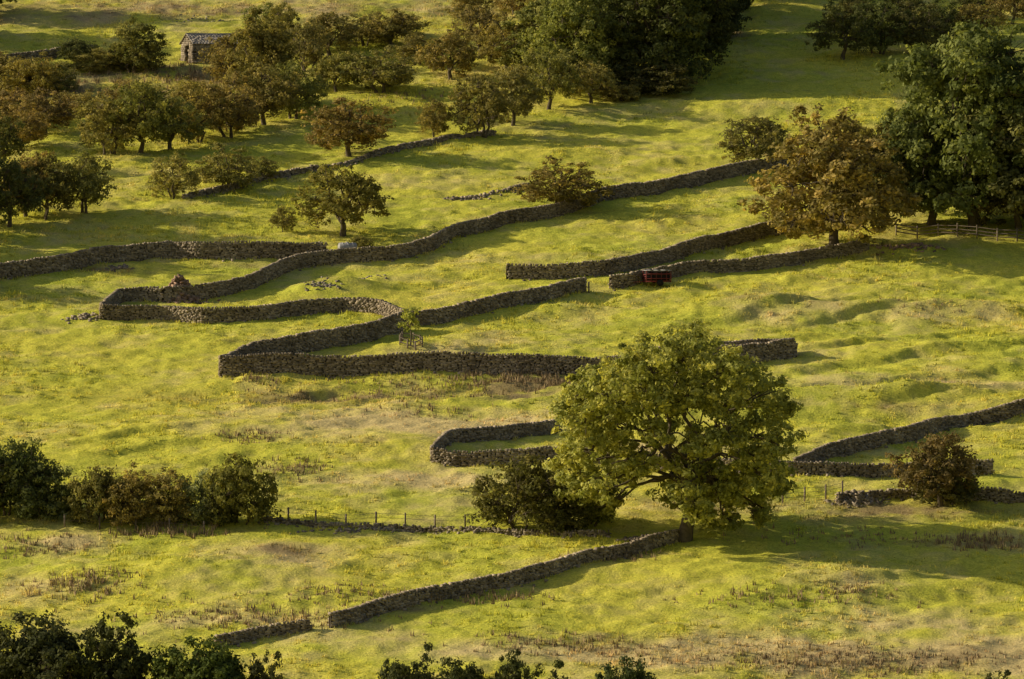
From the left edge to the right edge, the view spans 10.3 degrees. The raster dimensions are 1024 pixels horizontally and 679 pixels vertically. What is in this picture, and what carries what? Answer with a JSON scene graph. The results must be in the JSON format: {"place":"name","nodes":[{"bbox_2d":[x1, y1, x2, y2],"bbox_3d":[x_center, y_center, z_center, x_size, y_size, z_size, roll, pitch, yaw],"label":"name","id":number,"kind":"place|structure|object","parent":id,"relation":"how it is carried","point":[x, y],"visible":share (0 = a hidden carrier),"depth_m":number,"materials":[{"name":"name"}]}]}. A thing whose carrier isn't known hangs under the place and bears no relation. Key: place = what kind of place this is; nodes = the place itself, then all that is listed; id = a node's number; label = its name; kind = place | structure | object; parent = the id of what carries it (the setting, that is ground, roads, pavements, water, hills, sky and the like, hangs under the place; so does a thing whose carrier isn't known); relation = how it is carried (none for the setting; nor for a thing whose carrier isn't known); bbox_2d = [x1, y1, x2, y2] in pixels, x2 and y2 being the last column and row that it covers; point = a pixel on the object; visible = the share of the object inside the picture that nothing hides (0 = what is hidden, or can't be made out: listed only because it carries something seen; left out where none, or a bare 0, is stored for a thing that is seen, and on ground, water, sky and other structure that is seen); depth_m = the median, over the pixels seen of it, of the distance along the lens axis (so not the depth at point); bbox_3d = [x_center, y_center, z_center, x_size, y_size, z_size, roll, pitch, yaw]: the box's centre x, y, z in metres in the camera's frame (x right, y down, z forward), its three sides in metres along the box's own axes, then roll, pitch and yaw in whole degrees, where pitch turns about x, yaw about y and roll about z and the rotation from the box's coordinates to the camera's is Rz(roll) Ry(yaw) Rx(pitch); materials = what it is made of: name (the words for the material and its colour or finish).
{"place":"outdoors","nodes":[
{"label":"outdoors","id":0,"kind":"place"},
{"bbox_2d":[0,0,1023,678],"bbox_3d":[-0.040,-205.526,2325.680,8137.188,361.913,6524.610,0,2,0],"label":"hillside ground","id":1,"kind":"structure","parent":0,"point":[398,458],"depth_m":455.63,"materials":[{"name":"plant"}]},
{"bbox_2d":[0,112,29,160],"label":"hawthorn tree","id":2,"kind":"object","parent":1,"relation":"on","point":[7,140],"visible":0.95,"depth_m":541.08,"materials":[{"name":"green plant"}]},
{"bbox_2d":[0,98,50,149],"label":"hawthorn tree","id":3,"kind":"object","parent":1,"relation":"on","point":[34,132],"visible":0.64,"depth_m":549.92,"materials":[{"name":"green plant"}]},
{"bbox_2d":[0,157,52,226],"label":"hawthorn tree","id":4,"kind":"object","parent":1,"relation":"on","point":[12,175],"visible":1,"depth_m":514.46,"materials":[{"name":"green plant"}]},
{"bbox_2d":[0,435,53,515],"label":"hawthorn bush","id":5,"kind":"object","parent":1,"relation":"on","point":[28,458],"visible":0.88,"depth_m":415.59,"materials":[{"name":"green plant"}]},
{"bbox_2d":[1,150,62,216],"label":"hawthorn tree","id":6,"kind":"object","parent":1,"relation":"on","point":[24,164],"visible":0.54,"depth_m":518.70,"materials":[{"name":"green plant"}]},
{"bbox_2d":[0,49,65,94],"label":"hawthorn bush","id":7,"kind":"object","parent":1,"relation":"on","point":[44,71],"visible":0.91,"depth_m":574.57,"materials":[{"name":"green plant"}]},
{"bbox_2d":[0,453,74,520],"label":"hawthorn bush","id":8,"kind":"object","parent":1,"relation":"on","point":[46,506],"visible":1,"depth_m":414.33,"materials":[{"name":"green plant"}]},
{"bbox_2d":[9,87,78,132],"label":"hawthorn tree","id":9,"kind":"object","parent":1,"relation":"on","point":[51,111],"visible":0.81,"depth_m":557.45,"materials":[{"name":"green plant"}]},
{"bbox_2d":[10,155,81,219],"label":"hawthorn tree","id":10,"kind":"object","parent":1,"relation":"on","point":[61,191],"visible":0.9,"depth_m":518.32,"materials":[{"name":"green plant"}]},
{"bbox_2d":[0,609,97,678],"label":"ash tree","id":11,"kind":"object","parent":1,"relation":"on","point":[34,658],"visible":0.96,"depth_m":354.73,"materials":[{"name":"green plant"}]},
{"bbox_2d":[29,60,81,93],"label":"hawthorn bush","id":12,"kind":"object","parent":1,"relation":"on","point":[70,82],"visible":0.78,"depth_m":578.72,"materials":[{"name":"green plant"}]},
{"bbox_2d":[55,37,100,59],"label":"hawthorn bush","id":13,"kind":"object","parent":1,"relation":"on","point":[76,45],"visible":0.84,"depth_m":593.39,"materials":[{"name":"green plant"}]},
{"bbox_2d":[53,149,117,213],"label":"hawthorn tree","id":14,"kind":"object","parent":1,"relation":"on","point":[88,183],"visible":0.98,"depth_m":519.54,"materials":[{"name":"green plant"}]},
{"bbox_2d":[62,464,126,524],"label":"hawthorn bush","id":15,"kind":"object","parent":1,"relation":"on","point":[97,483],"visible":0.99,"depth_m":412.95,"materials":[{"name":"green plant"}]},
{"bbox_2d":[58,47,130,71],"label":"hawthorn bush","id":16,"kind":"object","parent":1,"relation":"on","point":[98,63],"visible":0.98,"depth_m":588.24,"materials":[{"name":"green plant"}]},
{"bbox_2d":[45,608,164,678],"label":"ash tree","id":17,"kind":"object","parent":1,"relation":"on","point":[121,666],"visible":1,"depth_m":354.46,"materials":[{"name":"green plant"}]},
{"bbox_2d":[72,94,151,154],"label":"hawthorn tree","id":18,"kind":"object","parent":1,"relation":"on","point":[96,127],"visible":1,"depth_m":545.94,"materials":[{"name":"green plant"}]},
{"bbox_2d":[93,459,170,526],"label":"hawthorn bush","id":19,"kind":"object","parent":1,"relation":"on","point":[132,487],"visible":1,"depth_m":412.05,"materials":[{"name":"green plant"}]},
{"bbox_2d":[103,16,170,72],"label":"hawthorn bush","id":20,"kind":"object","parent":1,"relation":"on","point":[140,59],"visible":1,"depth_m":587.26,"materials":[{"name":"green plant"}]},
{"bbox_2d":[104,78,188,152],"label":"hawthorn tree","id":21,"kind":"object","parent":1,"relation":"on","point":[136,100],"visible":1,"depth_m":546.27,"materials":[{"name":"green plant"}]},
{"bbox_2d":[0,240,327,279],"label":"dry stone wall","id":22,"kind":"structure","parent":1,"relation":"on","point":[90,256],"depth_m":502.48,"materials":[{"name":"stone"}]},
{"bbox_2d":[142,466,200,523],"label":"hawthorn bush","id":23,"kind":"object","parent":1,"relation":"on","point":[163,497],"visible":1,"depth_m":412.12,"materials":[{"name":"green plant"}]},
{"bbox_2d":[136,96,208,149],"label":"hawthorn tree","id":24,"kind":"object","parent":1,"relation":"on","point":[174,128],"visible":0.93,"depth_m":547.33,"materials":[{"name":"green plant"}]},
{"bbox_2d":[145,150,201,199],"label":"bush","id":25,"kind":"object","parent":1,"relation":"on","point":[168,182],"visible":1,"depth_m":527.62,"materials":[{"name":"green plant"}]},
{"bbox_2d":[147,634,248,678],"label":"ash tree","id":26,"kind":"object","parent":1,"relation":"on","point":[215,663],"visible":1,"depth_m":353.55,"materials":[{"name":"green plant"}]},
{"bbox_2d":[172,466,229,524],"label":"hawthorn bush","id":27,"kind":"object","parent":1,"relation":"on","point":[194,490],"visible":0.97,"depth_m":412.31,"materials":[{"name":"green plant"}]},
{"bbox_2d":[169,81,233,142],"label":"hawthorn tree","id":28,"kind":"object","parent":1,"relation":"on","point":[190,95],"visible":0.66,"depth_m":552.35,"materials":[{"name":"green plant"}]},
{"bbox_2d":[179,33,239,62],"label":"stone barn","id":29,"kind":"structure","parent":1,"relation":"on","point":[192,44],"depth_m":592.49,"materials":[{"name":"stone"}]},
{"bbox_2d":[198,486,241,526],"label":"hawthorn bush","id":30,"kind":"object","parent":1,"relation":"on","point":[211,502],"visible":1,"depth_m":411.47,"materials":[{"name":"green plant"}]},
{"bbox_2d":[197,29,254,84],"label":"hawthorn tree","id":31,"kind":"object","parent":1,"relation":"on","point":[216,61],"visible":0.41,"depth_m":581.03,"materials":[{"name":"green plant"}]},
{"bbox_2d":[192,142,260,187],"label":"bush","id":32,"kind":"object","parent":1,"relation":"on","point":[228,175],"visible":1,"depth_m":530.89,"materials":[{"name":"green plant"}]},
{"bbox_2d":[194,70,265,137],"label":"hawthorn tree","id":33,"kind":"object","parent":1,"relation":"on","point":[239,118],"visible":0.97,"depth_m":554.21,"materials":[{"name":"green plant"}]},
{"bbox_2d":[198,451,283,525],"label":"hawthorn bush","id":34,"kind":"object","parent":1,"relation":"on","point":[237,481],"visible":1,"depth_m":411.33,"materials":[{"name":"green plant"}]},
{"bbox_2d":[96,286,407,323],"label":"dry stone wall","id":35,"kind":"structure","parent":1,"relation":"on","point":[110,308],"depth_m":479.44,"materials":[{"name":"stone"}]},
{"bbox_2d":[223,8,302,99],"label":"tree","id":36,"kind":"object","parent":1,"relation":"on","point":[254,39],"visible":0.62,"depth_m":567.12,"materials":[{"name":"green plant"}]},
{"bbox_2d":[213,619,312,647],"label":"dry stone wall","id":37,"kind":"structure","parent":1,"relation":"on","point":[237,638],"depth_m":384.13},
{"bbox_2d":[219,61,307,124],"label":"hawthorn tree","id":38,"kind":"object","parent":1,"relation":"on","point":[276,102],"visible":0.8,"depth_m":559.63,"materials":[{"name":"green plant"}]},
{"bbox_2d":[245,649,282,678],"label":"ash tree","id":39,"kind":"object","parent":1,"relation":"on","point":[256,668],"visible":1,"depth_m":353.26,"materials":[{"name":"green plant"}]},
{"bbox_2d":[259,1,300,41],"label":"hawthorn tree","id":40,"kind":"object","parent":1,"relation":"on","point":[276,10],"visible":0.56,"depth_m":597.99,"materials":[{"name":"green plant"}]},
{"bbox_2d":[265,58,331,118],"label":"hawthorn tree","id":41,"kind":"object","parent":1,"relation":"on","point":[311,88],"visible":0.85,"depth_m":563.50,"materials":[{"name":"green plant"}]},
{"bbox_2d":[275,18,330,71],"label":"hawthorn tree","id":42,"kind":"object","parent":1,"relation":"on","point":[314,52],"visible":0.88,"depth_m":586.54,"materials":[{"name":"green plant"}]},
{"bbox_2d":[290,10,362,54],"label":"hawthorn tree","id":43,"kind":"object","parent":1,"relation":"on","point":[340,25],"visible":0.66,"depth_m":594.24,"materials":[{"name":"green plant"}]},
{"bbox_2d":[307,50,358,91],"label":"hawthorn tree","id":44,"kind":"object","parent":1,"relation":"on","point":[329,67],"visible":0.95,"depth_m":577.75,"materials":[{"name":"green plant"}]},
{"bbox_2d":[181,129,496,198],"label":"dry stone wall","id":45,"kind":"structure","parent":1,"relation":"on","point":[379,152],"depth_m":542.11,"materials":[{"name":"stone"}]},
{"bbox_2d":[290,163,393,236],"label":"hawthorn tree","id":46,"kind":"object","parent":1,"relation":"on","point":[355,191],"visible":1,"depth_m":511.79,"materials":[{"name":"green plant"}]},
{"bbox_2d":[295,96,399,156],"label":"hawthorn tree","id":47,"kind":"object","parent":1,"relation":"on","point":[336,133],"visible":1,"depth_m":543.85,"materials":[{"name":"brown plant"}]},
{"bbox_2d":[344,44,418,92],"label":"hawthorn tree","id":48,"kind":"object","parent":1,"relation":"on","point":[383,75],"visible":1,"depth_m":575.64,"materials":[{"name":"green plant"}]},
{"bbox_2d":[359,8,426,46],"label":"hawthorn tree","id":49,"kind":"object","parent":1,"relation":"on","point":[387,31],"visible":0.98,"depth_m":597.00,"materials":[{"name":"green plant"}]},
{"bbox_2d":[376,642,447,678],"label":"ash tree","id":50,"kind":"object","parent":1,"relation":"on","point":[395,670],"visible":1,"depth_m":353.96,"materials":[{"name":"green plant"}]},
{"bbox_2d":[389,31,444,65],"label":"hawthorn tree","id":51,"kind":"object","parent":1,"relation":"on","point":[410,50],"visible":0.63,"depth_m":588.78,"materials":[{"name":"green plant"}]},
{"bbox_2d":[414,98,452,137],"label":"hawthorn tree","id":52,"kind":"object","parent":1,"relation":"on","point":[437,123],"visible":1,"depth_m":554.29,"materials":[{"name":"green plant"}]},
{"bbox_2d":[257,516,611,538],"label":"dry stone wall","id":53,"kind":"structure","parent":1,"relation":"on","point":[431,528],"depth_m":410.19,"materials":[{"name":"stone"}]},
{"bbox_2d":[414,30,480,79],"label":"hawthorn tree","id":54,"kind":"object","parent":1,"relation":"on","point":[461,57],"visible":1,"depth_m":581.62,"materials":[{"name":"green plant"}]},
{"bbox_2d":[434,655,489,678],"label":"ash tree","id":55,"kind":"object","parent":1,"relation":"on","point":[457,672],"visible":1,"depth_m":352.93,"materials":[{"name":"green plant"}]},
{"bbox_2d":[441,0,500,26],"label":"hawthorn tree","id":56,"kind":"object","parent":1,"relation":"on","point":[458,8],"visible":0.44,"depth_m":605.43,"materials":[{"name":"green plant"}]},
{"bbox_2d":[445,4,504,52],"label":"hawthorn tree","id":57,"kind":"object","parent":1,"relation":"on","point":[484,18],"visible":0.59,"depth_m":593.22,"materials":[{"name":"green plant"}]},
{"bbox_2d":[163,156,790,302],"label":"dry stone wall","id":58,"kind":"structure","parent":1,"relation":"on","point":[300,261],"depth_m":510.54,"materials":[{"name":"stone"}]},
{"bbox_2d":[445,72,516,137],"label":"hawthorn tree","id":59,"kind":"object","parent":1,"relation":"on","point":[479,105],"visible":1,"depth_m":554.75,"materials":[{"name":"green plant"}]},
{"bbox_2d":[407,277,586,325],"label":"dry stone wall","id":60,"kind":"structure","parent":1,"relation":"on","point":[464,309],"depth_m":481.47,"materials":[{"name":"stone"}]},
{"bbox_2d":[470,9,536,68],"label":"hawthorn tree","id":61,"kind":"object","parent":1,"relation":"on","point":[488,50],"visible":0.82,"depth_m":586.37,"materials":[{"name":"green plant"}]},
{"bbox_2d":[328,529,679,627],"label":"dry stone wall","id":62,"kind":"structure","parent":1,"relation":"on","point":[379,606],"depth_m":394.43,"materials":[{"name":"stone"}]},
{"bbox_2d":[218,311,796,379],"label":"dry stone wall","id":63,"kind":"structure","parent":1,"relation":"on","point":[284,354],"depth_m":458.81,"materials":[{"name":"stone"}]},
{"bbox_2d":[0,0,1023,678],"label":"grass tussocks","id":64,"kind":"object","parent":1,"relation":"on","point":[474,344],"depth_m":466.10,"materials":[{"name":"plant"}]},
{"bbox_2d":[0,56,1023,678],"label":"thistle patch","id":65,"kind":"object","parent":1,"relation":"on","point":[546,380],"visible":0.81,"depth_m":398.75,"materials":[{"name":"plant"}]},
{"bbox_2d":[480,63,545,125],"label":"hawthorn tree","id":66,"kind":"object","parent":1,"relation":"on","point":[524,104],"visible":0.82,"depth_m":560.64,"materials":[{"name":"green plant"}]},
{"bbox_2d":[463,451,572,531],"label":"hawthorn bush","id":67,"kind":"object","parent":1,"relation":"on","point":[523,486],"visible":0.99,"depth_m":409.77,"materials":[{"name":"green plant"}]},
{"bbox_2d":[486,648,553,678],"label":"ash tree","id":68,"kind":"object","parent":1,"relation":"on","point":[514,664],"visible":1,"depth_m":353.26,"materials":[{"name":"green plant"}]},
{"bbox_2d":[495,0,565,66],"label":"ash tree","id":69,"kind":"object","parent":1,"relation":"on","point":[531,11],"visible":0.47,"depth_m":583.95,"materials":[{"name":"green plant"}]},
{"bbox_2d":[512,46,581,109],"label":"hawthorn tree","id":70,"kind":"object","parent":1,"relation":"on","point":[557,72],"visible":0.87,"depth_m":567.32,"materials":[{"name":"green plant"}]},
{"bbox_2d":[532,486,590,532],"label":"hawthorn bush","id":71,"kind":"object","parent":1,"relation":"on","point":[583,517],"visible":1,"depth_m":409.03,"materials":[{"name":"green plant"}]},
{"bbox_2d":[510,155,614,206],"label":"hawthorn tree","id":72,"kind":"object","parent":1,"relation":"on","point":[562,184],"visible":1,"depth_m":521.79,"materials":[{"name":"green plant"}]},
{"bbox_2d":[517,0,620,77],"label":"ash tree","id":73,"kind":"object","parent":1,"relation":"on","point":[575,20],"visible":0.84,"depth_m":576.39,"materials":[{"name":"green plant"}]},
{"bbox_2d":[568,60,620,102],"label":"hawthorn tree","id":74,"kind":"object","parent":1,"relation":"on","point":[597,74],"visible":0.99,"depth_m":570.49,"materials":[{"name":"green plant"}]},
{"bbox_2d":[560,462,630,526],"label":"hawthorn bush","id":75,"kind":"object","parent":1,"relation":"on","point":[597,514],"visible":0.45,"depth_m":410.50,"materials":[{"name":"green plant"}]},
{"bbox_2d":[599,81,646,101],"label":"hawthorn bush","id":76,"kind":"object","parent":1,"relation":"on","point":[624,96],"visible":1,"depth_m":571.74,"materials":[{"name":"green plant"}]},
{"bbox_2d":[594,655,656,678],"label":"ash tree","id":77,"kind":"object","parent":1,"relation":"on","point":[631,673],"visible":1,"depth_m":353.99,"materials":[{"name":"green plant"}]},
{"bbox_2d":[593,0,714,81],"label":"sycamore tree","id":78,"kind":"object","parent":1,"relation":"on","point":[660,32],"visible":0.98,"depth_m":577.37,"materials":[{"name":"green plant"}]},
{"bbox_2d":[620,61,703,94],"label":"hawthorn bush","id":79,"kind":"object","parent":1,"relation":"on","point":[654,87],"visible":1,"depth_m":573.74,"materials":[{"name":"green plant"}]},
{"bbox_2d":[505,217,830,280],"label":"dry stone wall","id":80,"kind":"structure","parent":1,"relation":"on","point":[669,254],"depth_m":498.79,"materials":[{"name":"stone"}]},
{"bbox_2d":[542,318,809,542],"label":"ash tree","id":81,"kind":"object","parent":1,"relation":"on","point":[703,481],"visible":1,"depth_m":403.01,"materials":[{"name":"green plant"}]},
{"bbox_2d":[636,0,743,66],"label":"sycamore tree","id":82,"kind":"object","parent":1,"relation":"on","point":[717,32],"visible":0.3,"depth_m":584.31,"materials":[{"name":"green plant"}]},
{"bbox_2d":[429,419,994,477],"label":"dry stone wall","id":83,"kind":"structure","parent":1,"relation":"on","point":[440,453],"depth_m":429.56,"materials":[{"name":"stone"}]},
{"bbox_2d":[608,239,869,290],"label":"dry stone wall","id":84,"kind":"structure","parent":1,"relation":"on","point":[753,263],"depth_m":497.44,"materials":[{"name":"stone"}]},
{"bbox_2d":[715,114,799,162],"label":"hawthorn tree","id":85,"kind":"object","parent":1,"relation":"on","point":[758,150],"visible":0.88,"depth_m":540.01,"materials":[{"name":"green plant"}]},
{"bbox_2d":[736,103,924,245],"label":"ash tree","id":86,"kind":"object","parent":1,"relation":"on","point":[842,161],"visible":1,"depth_m":502.60,"materials":[{"name":"brown plant"}]},
{"bbox_2d":[804,2,881,59],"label":"hawthorn tree","id":87,"kind":"object","parent":1,"relation":"on","point":[833,21],"visible":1,"depth_m":591.92,"materials":[{"name":"green plant"}]},
{"bbox_2d":[847,0,917,54],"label":"hawthorn tree","id":88,"kind":"object","parent":1,"relation":"on","point":[879,11],"visible":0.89,"depth_m":594.34,"materials":[{"name":"green plant"}]},
{"bbox_2d":[833,108,937,215],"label":"ash tree","id":89,"kind":"object","parent":1,"relation":"on","point":[864,132],"visible":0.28,"depth_m":513.57,"materials":[{"name":"green plant"}]},
{"bbox_2d":[793,398,1023,461],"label":"dry stone wall","id":90,"kind":"structure","parent":1,"relation":"on","point":[849,446],"depth_m":436.88,"materials":[{"name":"stone"}]},
{"bbox_2d":[875,0,956,50],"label":"hawthorn tree","id":91,"kind":"object","parent":1,"relation":"on","point":[913,35],"visible":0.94,"depth_m":595.27,"materials":[{"name":"green plant"}]},
{"bbox_2d":[870,96,986,225],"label":"ash tree","id":92,"kind":"object","parent":1,"relation":"on","point":[900,124],"visible":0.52,"depth_m":512.32,"materials":[{"name":"green plant"}]},
{"bbox_2d":[835,486,1023,503],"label":"dry stone wall","id":93,"kind":"structure","parent":1,"relation":"on","point":[995,495],"depth_m":418.51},
{"bbox_2d":[882,430,986,506],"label":"hawthorn tree","id":94,"kind":"object","parent":1,"relation":"on","point":[936,451],"visible":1,"depth_m":415.74,"materials":[{"name":"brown plant"}]},
{"bbox_2d":[916,0,963,36],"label":"hawthorn tree","id":95,"kind":"object","parent":1,"relation":"on","point":[949,16],"visible":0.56,"depth_m":602.45,"materials":[{"name":"green plant"}]},
{"bbox_2d":[872,16,1023,228],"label":"sycamore tree","id":96,"kind":"object","parent":1,"relation":"on","point":[968,67],"visible":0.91,"depth_m":510.31,"materials":[{"name":"green plant"}]},
{"bbox_2d":[909,464,986,505],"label":"hawthorn bush","id":97,"kind":"object","parent":1,"relation":"on","point":[954,497],"visible":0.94,"depth_m":416.89,"materials":[{"name":"green plant"}]},
{"bbox_2d":[895,223,1023,241],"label":"rail fence","id":98,"kind":"object","parent":1,"relation":"on","point":[976,230],"visible":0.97,"depth_m":510.52,"materials":[{"name":"brown wood"}]},
{"bbox_2d":[949,3,1012,36],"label":"hawthorn tree","id":99,"kind":"object","parent":1,"relation":"on","point":[971,12],"visible":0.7,"depth_m":602.99,"materials":[{"name":"green plant"}]},
{"bbox_2d":[947,47,1023,216],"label":"sycamore tree","id":100,"kind":"object","parent":1,"relation":"on","point":[1016,125],"visible":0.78,"depth_m":507.71,"materials":[{"name":"green plant"}]},
{"bbox_2d":[968,152,1023,228],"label":"ash tree","id":101,"kind":"object","parent":1,"relation":"on","point":[992,204],"visible":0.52,"depth_m":512.64,"materials":[{"name":"green plant"}]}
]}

